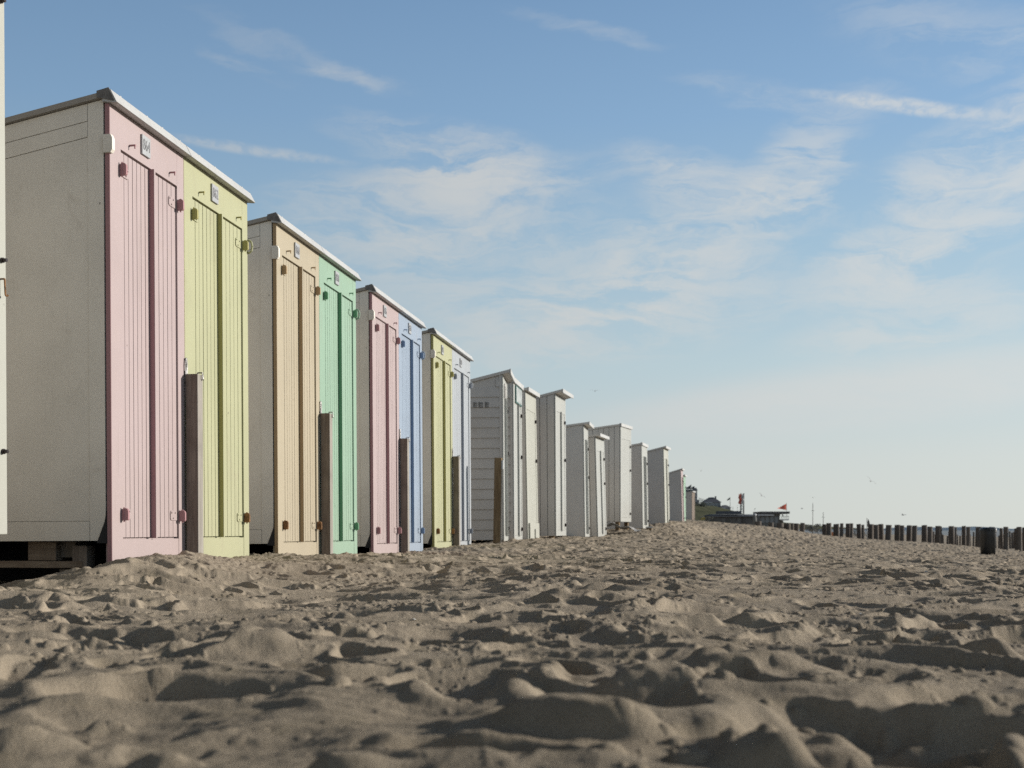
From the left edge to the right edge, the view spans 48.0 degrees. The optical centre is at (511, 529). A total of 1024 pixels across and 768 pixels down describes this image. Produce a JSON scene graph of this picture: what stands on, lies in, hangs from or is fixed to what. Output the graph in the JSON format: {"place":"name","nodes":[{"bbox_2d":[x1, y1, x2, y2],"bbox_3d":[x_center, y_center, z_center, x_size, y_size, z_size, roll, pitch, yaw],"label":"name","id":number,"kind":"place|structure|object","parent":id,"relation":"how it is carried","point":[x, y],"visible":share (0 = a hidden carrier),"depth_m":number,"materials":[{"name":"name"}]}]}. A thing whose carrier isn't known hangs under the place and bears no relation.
{"place":"outdoors","nodes":[
{"label":"outdoors","id":0,"kind":"place"},
{"bbox_2d":[0,519,1023,767],"bbox_3d":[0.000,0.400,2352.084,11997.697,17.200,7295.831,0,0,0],"label":"sand","id":1,"kind":"structure","parent":0,"point":[686,643],"depth_m":2.19,"materials":[{"name":"sand"}]},
{"bbox_2d":[0,0,8,534],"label":"beach cabin","id":2,"kind":"object","parent":1,"relation":"on","point":[4,450],"visible":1,"depth_m":5.11,"materials":[{"name":"wood"}]},
{"bbox_2d":[73,545,94,567],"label":"timber block","id":3,"kind":"structure","parent":1,"relation":"on","point":[85,554],"depth_m":6.16,"materials":[{"name":"brown wood"}]},
{"bbox_2d":[0,87,190,580],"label":"beach cabin","id":4,"kind":"object","parent":1,"relation":"on","point":[95,343],"visible":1,"depth_m":6.13,"materials":[{"name":"wood"}]},
{"bbox_2d":[119,153,150,536],"bbox_3d":[-2.056,-0.996,6.313,0.067,2.070,0.355,0,0,9],"label":"door","id":5,"kind":"structure","parent":4,"relation":"in","point":[136,511],"depth_m":6.33,"materials":[{"name":"pink paint"}]},
{"bbox_2d":[155,175,185,536],"bbox_3d":[-2.000,-0.996,6.667,0.067,2.070,0.342,0,0,9],"label":"door","id":6,"kind":"structure","parent":4,"relation":"in","point":[165,192],"depth_m":6.69,"materials":[{"name":"pink paint"}]},
{"bbox_2d":[185,358,203,552],"bbox_3d":[-1.905,-0.172,6.914,0.101,1.726,0.072,0,0,9],"label":"wooden post","id":7,"kind":"object","parent":1,"relation":"on","point":[194,438],"visible":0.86,"depth_m":6.88,"materials":[{"name":"brown wood"}]},
{"bbox_2d":[183,146,254,557],"bbox_3d":[-2.647,-0.840,7.530,1.651,2.949,1.006,0,0,9],"label":"beach cabin","id":8,"kind":"object","parent":1,"relation":"on","point":[216,241],"visible":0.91,"depth_m":7.40,"materials":[{"name":"wood"}]},
{"bbox_2d":[191,199,218,535],"bbox_3d":[-1.911,-0.996,7.206,0.067,2.070,0.407,0,0,9],"label":"door","id":9,"kind":"structure","parent":8,"relation":"in","point":[205,277],"depth_m":7.25,"materials":[{"name":"yellow paint"}]},
{"bbox_2d":[223,219,249,535],"bbox_3d":[-1.844,-0.996,7.610,0.067,2.070,0.394,0,0,9],"label":"door","id":10,"kind":"structure","parent":8,"relation":"in","point":[231,234],"depth_m":7.64,"materials":[{"name":"yellow paint"}]},
{"bbox_2d":[247,212,324,554],"bbox_3d":[-2.405,-0.840,8.997,1.651,2.949,0.978,0,0,9],"label":"beach cabin","id":11,"kind":"object","parent":1,"relation":"on","point":[284,290],"visible":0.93,"depth_m":8.57,"materials":[{"name":"wood"}]},
{"bbox_2d":[281,257,299,541],"bbox_3d":[-1.664,-0.972,8.701,0.067,2.117,0.393,0,0,9],"label":"door","id":12,"kind":"structure","parent":11,"relation":"in","point":[291,523],"depth_m":8.72,"materials":[{"name":"orange paint"}]},
{"bbox_2d":[303,271,321,540],"bbox_3d":[-1.603,-0.972,9.093,0.067,2.117,0.380,0,0,9],"label":"door","id":13,"kind":"structure","parent":11,"relation":"in","point":[308,281],"depth_m":9.13,"materials":[{"name":"orange paint"}]},
{"bbox_2d":[320,401,332,554],"bbox_3d":[-1.502,-0.151,9.355,0.101,1.795,0.072,0,0,9],"label":"wooden post","id":14,"kind":"object","parent":1,"relation":"on","point":[326,426],"visible":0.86,"depth_m":9.32,"materials":[{"name":"brown wood"}]},
{"bbox_2d":[319,246,361,553],"bbox_3d":[-2.242,-0.840,9.984,1.651,2.949,1.032,0,0,9],"label":"beach cabin","id":15,"kind":"object","parent":1,"relation":"on","point":[338,310],"visible":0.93,"depth_m":9.86,"materials":[{"name":"wood"}]},
{"bbox_2d":[323,285,338,540],"bbox_3d":[-1.505,-0.971,9.654,0.067,2.120,0.420,0,0,9],"label":"door","id":16,"kind":"structure","parent":15,"relation":"in","point":[330,297],"depth_m":9.73,"materials":[{"name":"green paint"}]},
{"bbox_2d":[342,296,358,539],"bbox_3d":[-1.437,-0.971,10.070,0.067,2.120,0.407,0,0,9],"label":"door","id":17,"kind":"structure","parent":15,"relation":"in","point":[346,304],"depth_m":10.12,"materials":[{"name":"green paint"}]},
{"bbox_2d":[356,284,402,553],"bbox_3d":[-2.000,-0.840,11.445,1.651,2.949,0.987,0,0,9],"label":"beach cabin","id":18,"kind":"object","parent":1,"relation":"on","point":[378,342],"visible":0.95,"depth_m":11.05,"materials":[{"name":"wood"}]},
{"bbox_2d":[375,318,386,542],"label":"door","id":19,"kind":"structure","parent":18,"relation":"in","point":[381,530],"depth_m":11.17,"materials":[{"name":"pink paint"}]},
{"bbox_2d":[389,327,401,542],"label":"door","id":20,"kind":"structure","parent":18,"relation":"in","point":[392,340],"depth_m":11.60,"materials":[{"name":"pink paint"}]},
{"bbox_2d":[399,429,409,552],"bbox_3d":[-1.097,-0.140,11.810,0.101,1.798,0.072,0,0,9],"label":"wooden post","id":21,"kind":"object","parent":1,"relation":"on","point":[404,486],"visible":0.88,"depth_m":11.78,"materials":[{"name":"brown wood"}]},
{"bbox_2d":[398,304,425,552],"bbox_3d":[-1.838,-0.840,12.429,1.651,2.949,1.016,0,0,9],"label":"beach cabin","id":22,"kind":"object","parent":1,"relation":"on","point":[411,352],"visible":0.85,"depth_m":12.30,"materials":[{"name":"wood"}]},
{"bbox_2d":[401,335,410,541],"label":"door","id":23,"kind":"structure","parent":22,"relation":"in","point":[405,343],"depth_m":12.16,"materials":[{"name":"blue paint"}]},
{"bbox_2d":[414,343,424,541],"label":"door","id":24,"kind":"structure","parent":22,"relation":"in","point":[416,348],"depth_m":12.58,"materials":[{"name":"blue paint"}]},
{"bbox_2d":[422,327,455,547],"bbox_3d":[-1.587,-0.852,13.945,1.651,2.974,1.035,0,0,9],"label":"beach cabin","id":25,"kind":"object","parent":1,"relation":"on","point":[437,376],"visible":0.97,"depth_m":13.54,"materials":[{"name":"wood"}]},
{"bbox_2d":[435,358,443,541],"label":"door","id":26,"kind":"structure","parent":25,"relation":"in","point":[438,365],"depth_m":13.66,"materials":[{"name":"yellow paint"}]},
{"bbox_2d":[446,364,454,540],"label":"door","id":27,"kind":"structure","parent":25,"relation":"in","point":[449,530],"depth_m":14.12,"materials":[{"name":"yellow paint"}]},
{"bbox_2d":[452,448,460,545],"bbox_3d":[-0.685,-0.147,14.299,0.101,1.737,0.072,0,0,9],"label":"wooden post","id":28,"kind":"object","parent":1,"relation":"on","point":[456,494],"visible":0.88,"depth_m":14.27,"materials":[{"name":"brown wood"}]},
{"bbox_2d":[452,344,473,544],"bbox_3d":[-1.409,-0.852,15.027,1.651,2.974,1.164,0,0,9],"label":"beach cabin","id":29,"kind":"object","parent":1,"relation":"on","point":[462,385],"visible":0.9,"depth_m":14.90,"materials":[{"name":"wood"}]},
{"bbox_2d":[454,369,461,540],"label":"door","id":30,"kind":"structure","parent":29,"relation":"in","point":[457,375],"depth_m":14.74,"materials":[{"name":"paint"}]},
{"bbox_2d":[464,376,472,539],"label":"door","id":31,"kind":"structure","parent":29,"relation":"in","point":[466,443],"depth_m":15.22,"materials":[{"name":"paint"}]},
{"bbox_2d":[470,369,514,540],"bbox_3d":[-0.848,-0.986,17.172,1.748,2.670,1.016,0,0,4],"label":"beach hut","id":32,"kind":"object","parent":1,"relation":"on","point":[489,411],"visible":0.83,"depth_m":16.67,"materials":[{"name":"wood"}]},
{"bbox_2d":[503,397,509,529],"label":"door","id":33,"kind":"structure","parent":32,"relation":"in","point":[503,397],"depth_m":16.94,"materials":[{"name":"wood"}]},
{"bbox_2d":[493,458,503,543],"bbox_3d":[-0.181,-0.181,15.334,0.118,1.563,0.090,1,0,9],"label":"wooden post","id":34,"kind":"object","parent":1,"relation":"on","point":[497,518],"visible":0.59,"depth_m":15.29,"materials":[{"name":"wood"}]},
{"bbox_2d":[507,378,523,539],"bbox_3d":[-0.694,-1.004,18.536,1.660,2.730,1.018,0,0,8],"label":"beach hut","id":35,"kind":"object","parent":1,"relation":"on","point":[514,409],"visible":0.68,"depth_m":18.10,"materials":[{"name":"wood"}]},
{"bbox_2d":[514,403,522,534],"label":"door","id":36,"kind":"structure","parent":35,"relation":"in","point":[515,405],"depth_m":18.35,"materials":[{"name":"wood"}]},
{"bbox_2d":[515,385,521,406],"bbox_3d":[0.106,-2.145,18.440,0.023,0.270,0.670,0,0,8],"label":"window","id":37,"kind":"structure","parent":35,"relation":"in","point":[518,392],"depth_m":18.35,"materials":[{"name":"white glass"}]},
{"bbox_2d":[522,387,539,538],"bbox_3d":[-0.414,-1.019,20.132,1.698,2.774,1.016,-1,0,12],"label":"beach hut","id":38,"kind":"object","parent":1,"relation":"on","point":[530,524],"visible":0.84,"depth_m":19.77,"materials":[{"name":"wood"}]},
{"bbox_2d":[527,410,536,522],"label":"door","id":39,"kind":"structure","parent":38,"relation":"in","point":[531,421],"depth_m":19.98,"materials":[{"name":"wood"}]},
{"bbox_2d":[536,389,573,537],"bbox_3d":[0.184,-0.979,21.389,1.778,3.116,1.016,0,0,14],"label":"beach hut","id":40,"kind":"object","parent":1,"relation":"on","point":[551,439],"visible":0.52,"depth_m":20.80,"materials":[{"name":"wood"}]},
{"bbox_2d":[557,412,565,529],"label":"door","id":41,"kind":"structure","parent":40,"relation":"in","point":[558,414],"depth_m":21.17,"materials":[{"name":"wood"}]},
{"bbox_2d":[566,422,593,536],"bbox_3d":[0.848,-0.951,24.594,1.758,2.593,1.016,-1,0,9],"label":"beach hut","id":42,"kind":"object","parent":1,"relation":"on","point":[577,490],"visible":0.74,"depth_m":24.04,"materials":[{"name":"wood"}]},
{"bbox_2d":[584,440,589,532],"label":"door","id":43,"kind":"structure","parent":42,"relation":"in","point":[584,440],"depth_m":24.26,"materials":[{"name":"wood"}]},
{"bbox_2d":[580,433,608,536],"bbox_3d":[1.275,-0.869,25.974,1.748,2.467,1.016,-2,0,16],"label":"beach hut","id":44,"kind":"object","parent":1,"relation":"on","point":[597,501],"visible":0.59,"depth_m":25.36,"materials":[{"name":"wood"}]},
{"bbox_2d":[597,451,606,532],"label":"door","id":45,"kind":"structure","parent":44,"relation":"in","point":[598,453],"depth_m":25.70,"materials":[{"name":"wood"}]},
{"bbox_2d":[588,423,632,530],"bbox_3d":[2.025,-1.075,28.232,1.660,2.952,1.018,0,0,21],"label":"beach hut","id":46,"kind":"object","parent":1,"relation":"on","point":[617,448],"visible":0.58,"depth_m":27.60,"materials":[{"name":"wood"}]},
{"bbox_2d":[622,439,630,517],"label":"door","id":47,"kind":"structure","parent":46,"relation":"in","point":[626,470],"depth_m":28.00,"materials":[{"name":"wood"}]},
{"bbox_2d":[606,442,648,528],"bbox_3d":[2.758,-0.916,30.675,1.660,2.713,1.018,-1,0,15],"label":"beach hut","id":48,"kind":"object","parent":1,"relation":"on","point":[639,493],"visible":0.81,"depth_m":30.07,"materials":[{"name":"wood"}]},
{"bbox_2d":[642,457,648,524],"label":"door","id":49,"kind":"structure","parent":48,"relation":"in","point":[642,457],"depth_m":30.30,"materials":[{"name":"wood"}]},
{"bbox_2d":[647,446,670,523],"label":"beach hut","id":50,"kind":"object","parent":1,"relation":"on","point":[658,486],"visible":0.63,"depth_m":33.09,"materials":[{"name":"wood"}]},
{"bbox_2d":[664,459,669,522],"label":"door","id":51,"kind":"structure","parent":50,"relation":"in","point":[664,459],"depth_m":33.37,"materials":[{"name":"wood"}]},
{"bbox_2d":[669,468,684,520],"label":"beach hut","id":52,"kind":"object","parent":1,"relation":"on","point":[676,497],"visible":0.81,"depth_m":47.08,"materials":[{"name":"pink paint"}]},
{"bbox_2d":[681,478,684,518],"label":"door","id":53,"kind":"structure","parent":52,"relation":"in","point":[681,478],"depth_m":47.32,"materials":[{"name":"pink paint"}]},
{"bbox_2d":[683,475,686,520],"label":"beach hut","id":54,"kind":"object","parent":1,"relation":"on","point":[684,483],"visible":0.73,"depth_m":49.93,"materials":[{"name":"green paint"}]},
{"bbox_2d":[684,483,685,519],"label":"door","id":55,"kind":"structure","parent":54,"relation":"in","point":[684,483],"depth_m":49.92,"materials":[{"name":"green paint"}]},
{"bbox_2d":[686,491,695,519],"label":"beach hut","id":56,"kind":"object","parent":1,"relation":"on","point":[690,505],"visible":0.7,"depth_m":75.10,"materials":[{"name":"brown wood"}]},
{"bbox_2d":[692,497,694,519],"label":"door","id":57,"kind":"structure","parent":56,"relation":"in","point":[693,499],"depth_m":75.49,"materials":[{"name":"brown wood"}]},
{"bbox_2d":[686,486,698,503],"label":"apartment building","id":58,"kind":"structure","parent":1,"relation":"on","point":[689,489],"depth_m":600.00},
{"bbox_2d":[704,511,752,524],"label":"beach pavilion","id":59,"kind":"structure","parent":1,"relation":"on","point":[735,517],"depth_m":300.00,"materials":[{"name":"grey wood"}]},
{"bbox_2d":[752,513,756,524],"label":"folded parasol","id":60,"kind":"object","parent":1,"relation":"on","point":[754,519],"visible":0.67,"depth_m":149.81,"materials":[{"name":"fabric"}]},
{"bbox_2d":[753,511,789,527],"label":"beach pavilion","id":61,"kind":"structure","parent":1,"relation":"on","point":[765,518],"depth_m":239.92,"materials":[{"name":"grey wood"}]},
{"bbox_2d":[778,503,786,515],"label":"flag","id":62,"kind":"object","parent":61,"relation":"on","point":[784,507],"visible":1,"depth_m":239.97,"materials":[{"name":"fabric"}]},
{"bbox_2d":[777,523,783,528],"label":"groyne post","id":63,"kind":"object","parent":1,"relation":"on","point":[780,525],"visible":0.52,"depth_m":64.98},
{"bbox_2d":[784,523,790,529],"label":"groyne post","id":64,"kind":"object","parent":1,"relation":"on","point":[786,525],"visible":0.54,"depth_m":65.23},
{"bbox_2d":[794,523,798,530],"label":"groyne post","id":65,"kind":"object","parent":1,"relation":"on","point":[796,526],"visible":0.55,"depth_m":65.03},
{"bbox_2d":[800,523,804,531],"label":"groyne post","id":66,"kind":"object","parent":1,"relation":"on","point":[802,527],"visible":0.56,"depth_m":64.37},
{"bbox_2d":[805,523,820,532],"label":"shrub","id":67,"kind":"object","parent":1,"relation":"on","point":[809,528],"visible":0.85,"depth_m":109.89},
{"bbox_2d":[822,524,825,534],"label":"groyne post","id":68,"kind":"object","parent":1,"relation":"on","point":[823,529],"visible":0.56,"depth_m":64.17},
{"bbox_2d":[826,523,831,535],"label":"groyne post","id":69,"kind":"object","parent":1,"relation":"on","point":[828,529],"visible":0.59,"depth_m":63.58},
{"bbox_2d":[833,524,838,536],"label":"groyne post","id":70,"kind":"object","parent":1,"relation":"on","point":[835,529],"visible":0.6,"depth_m":63.79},
{"bbox_2d":[840,523,842,536],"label":"groyne post","id":71,"kind":"object","parent":1,"relation":"on","point":[841,529],"visible":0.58,"depth_m":63.20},
{"bbox_2d":[846,523,849,537],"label":"groyne post","id":72,"kind":"object","parent":1,"relation":"on","point":[847,530],"visible":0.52,"depth_m":63.48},
{"bbox_2d":[850,523,852,537],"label":"groyne post","id":73,"kind":"object","parent":1,"relation":"on","point":[851,530],"visible":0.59,"depth_m":62.92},
{"bbox_2d":[839,528,867,536],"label":"shrub","id":74,"kind":"object","parent":1,"relation":"on","point":[854,532],"visible":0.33,"depth_m":111.68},
{"bbox_2d":[856,524,861,538],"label":"groyne post","id":75,"kind":"object","parent":1,"relation":"on","point":[859,534],"visible":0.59,"depth_m":63.15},
{"bbox_2d":[867,524,873,538],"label":"groyne post","id":76,"kind":"object","parent":1,"relation":"on","point":[870,535],"visible":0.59,"depth_m":62.79,"materials":[{"name":"wood"}]},
{"bbox_2d":[874,525,878,539],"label":"groyne post","id":77,"kind":"object","parent":1,"relation":"on","point":[876,532],"visible":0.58,"depth_m":62.15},
{"bbox_2d":[878,524,883,539],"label":"groyne post","id":78,"kind":"object","parent":1,"relation":"on","point":[881,531],"visible":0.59,"depth_m":62.50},
{"bbox_2d":[885,525,891,539],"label":"groyne post","id":79,"kind":"object","parent":1,"relation":"on","point":[888,531],"visible":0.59,"depth_m":61.78,"materials":[{"name":"wood"}]},
{"bbox_2d":[894,525,899,540],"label":"groyne post","id":80,"kind":"object","parent":1,"relation":"on","point":[897,533],"visible":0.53,"depth_m":62.02,"materials":[{"name":"wood"}]},
{"bbox_2d":[900,525,903,540],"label":"groyne post","id":81,"kind":"object","parent":1,"relation":"on","point":[901,532],"visible":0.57,"depth_m":61.38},
{"bbox_2d":[906,525,911,540],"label":"groyne post","id":82,"kind":"object","parent":1,"relation":"on","point":[909,533],"visible":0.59,"depth_m":61.68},
{"bbox_2d":[912,525,916,541],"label":"groyne post","id":83,"kind":"object","parent":1,"relation":"on","point":[914,533],"visible":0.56,"depth_m":61.00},
{"bbox_2d":[921,525,926,541],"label":"groyne post","id":84,"kind":"object","parent":1,"relation":"on","point":[923,533],"visible":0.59,"depth_m":61.22,"materials":[{"name":"wood"}]},
{"bbox_2d":[927,526,932,542],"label":"groyne post","id":85,"kind":"object","parent":1,"relation":"on","point":[930,536],"visible":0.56,"depth_m":60.56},
{"bbox_2d":[935,526,939,543],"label":"groyne post","id":86,"kind":"object","parent":1,"relation":"on","point":[937,534],"visible":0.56,"depth_m":60.83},
{"bbox_2d":[940,526,941,543],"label":"groyne post","id":87,"kind":"object","parent":1,"relation":"on","point":[940,534],"visible":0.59,"depth_m":60.31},
{"bbox_2d":[949,526,954,544],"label":"groyne post","id":88,"kind":"object","parent":1,"relation":"on","point":[951,535],"visible":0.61,"depth_m":60.39,"materials":[{"name":"wood"}]},
{"bbox_2d":[954,527,956,544],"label":"groyne post","id":89,"kind":"object","parent":1,"relation":"on","point":[955,541],"visible":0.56,"depth_m":59.87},
{"bbox_2d":[962,526,965,545],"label":"groyne post","id":90,"kind":"object","parent":1,"relation":"on","point":[963,535],"visible":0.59,"depth_m":60.07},
{"bbox_2d":[966,527,969,545],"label":"groyne post","id":91,"kind":"object","parent":1,"relation":"on","point":[967,536],"visible":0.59,"depth_m":59.46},
{"bbox_2d":[975,527,981,546],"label":"groyne post","id":92,"kind":"object","parent":1,"relation":"on","point":[977,538],"visible":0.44,"depth_m":59.63,"materials":[{"name":"wood"}]},
{"bbox_2d":[979,527,996,554],"bbox_3d":[15.524,0.632,37.495,0.462,1.445,0.473,0,0,-12],"label":"litter bin","id":93,"kind":"object","parent":1,"relation":"on","point":[987,540],"visible":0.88,"depth_m":37.32,"materials":[{"name":"plastic"}]},
{"bbox_2d":[999,528,1002,548],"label":"groyne post","id":94,"kind":"object","parent":1,"relation":"on","point":[1001,538],"visible":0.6,"depth_m":58.97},
{"bbox_2d":[1003,527,1007,549],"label":"groyne post","id":95,"kind":"object","parent":1,"relation":"on","point":[1005,538],"visible":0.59,"depth_m":58.32,"materials":[{"name":"wood"}]},
{"bbox_2d":[1014,528,1016,549],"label":"groyne post","id":96,"kind":"object","parent":1,"relation":"on","point":[1015,537],"visible":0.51,"depth_m":58.56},
{"bbox_2d":[1016,527,1021,550],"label":"groyne post","id":97,"kind":"object","parent":1,"relation":"on","point":[1018,538],"visible":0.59,"depth_m":57.94,"materials":[{"name":"wood"}]},
{"bbox_2d":[1022,527,1023,550],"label":"groyne post","id":98,"kind":"object","parent":1,"relation":"on","point":[1022,538],"visible":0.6,"depth_m":58.35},
{"label":"timber block","id":99,"kind":"object","parent":1,"relation":"on","visible":0},
{"bbox_2d":[0,561,82,567],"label":"timber block","id":100,"kind":"structure","parent":99,"relation":"on","point":[41,564],"depth_m":6.19,"materials":[{"name":"wood"}]},
{"bbox_2d":[28,541,69,560],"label":"timber block","id":101,"kind":"structure","parent":100,"relation":"on","point":[44,550],"depth_m":6.20,"materials":[{"name":"wood"}]},
{"bbox_2d":[61,541,86,557],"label":"timber block","id":102,"kind":"structure","parent":100,"relation":"on","point":[66,549],"depth_m":6.24,"materials":[{"name":"wood"}]},
{"bbox_2d":[4,0,1023,528],"label":"sky","id":103,"kind":"structure","parent":0,"point":[778,244],"materials":[{"name":"blue"}]},
{"bbox_2d":[606,522,640,531],"bbox_3d":[2.577,-0.059,26.600,0.750,0.252,0.600,0,0,0],"label":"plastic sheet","id":104,"kind":"object","parent":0,"point":[620,527],"visible":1,"depth_m":26.41,"materials":[{"name":"plastic"}]},
{"bbox_2d":[695,504,867,528],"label":"dune hill","id":105,"kind":"structure","parent":0,"point":[700,512],"depth_m":397.90,"materials":[{"name":"green plant"}]},
{"bbox_2d":[695,502,706,506],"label":"shrub","id":106,"kind":"object","parent":105,"relation":"on","point":[701,504],"visible":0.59,"depth_m":429.10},
{"bbox_2d":[702,496,720,506],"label":"house","id":107,"kind":"structure","parent":105,"relation":"on","point":[711,501],"depth_m":560.00,"materials":[{"name":"grey"}]},
{"bbox_2d":[720,505,731,509],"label":"house","id":108,"kind":"structure","parent":105,"relation":"on","point":[726,507],"depth_m":555.00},
{"bbox_2d":[738,493,743,513],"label":"banner tower","id":109,"kind":"structure","parent":105,"relation":"on","point":[741,499],"depth_m":399.66,"materials":[{"name":"fabric"}]},
{"bbox_2d":[799,530,1013,536],"bbox_3d":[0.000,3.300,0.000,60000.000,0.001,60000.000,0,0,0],"label":"sea","id":110,"kind":"structure","parent":0,"point":[945,532],"depth_m":1518.34,"materials":[{"name":"liquid"}]},
{"bbox_2d":[1009,531,1010,548],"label":"groyne post","id":111,"kind":"object","parent":110,"relation":"in","point":[1010,539],"visible":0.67,"depth_m":120.00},
{"bbox_2d":[1011,532,1012,548],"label":"groyne post","id":112,"kind":"object","parent":110,"relation":"in","point":[1012,540],"visible":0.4,"depth_m":122.30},
{"bbox_2d":[799,527,1013,529],"bbox_3d":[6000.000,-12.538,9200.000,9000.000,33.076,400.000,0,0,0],"label":"shore","id":113,"kind":"structure","parent":0,"point":[947,528],"depth_m":9000.00,"materials":[{"name":"liquid"}]}
]}

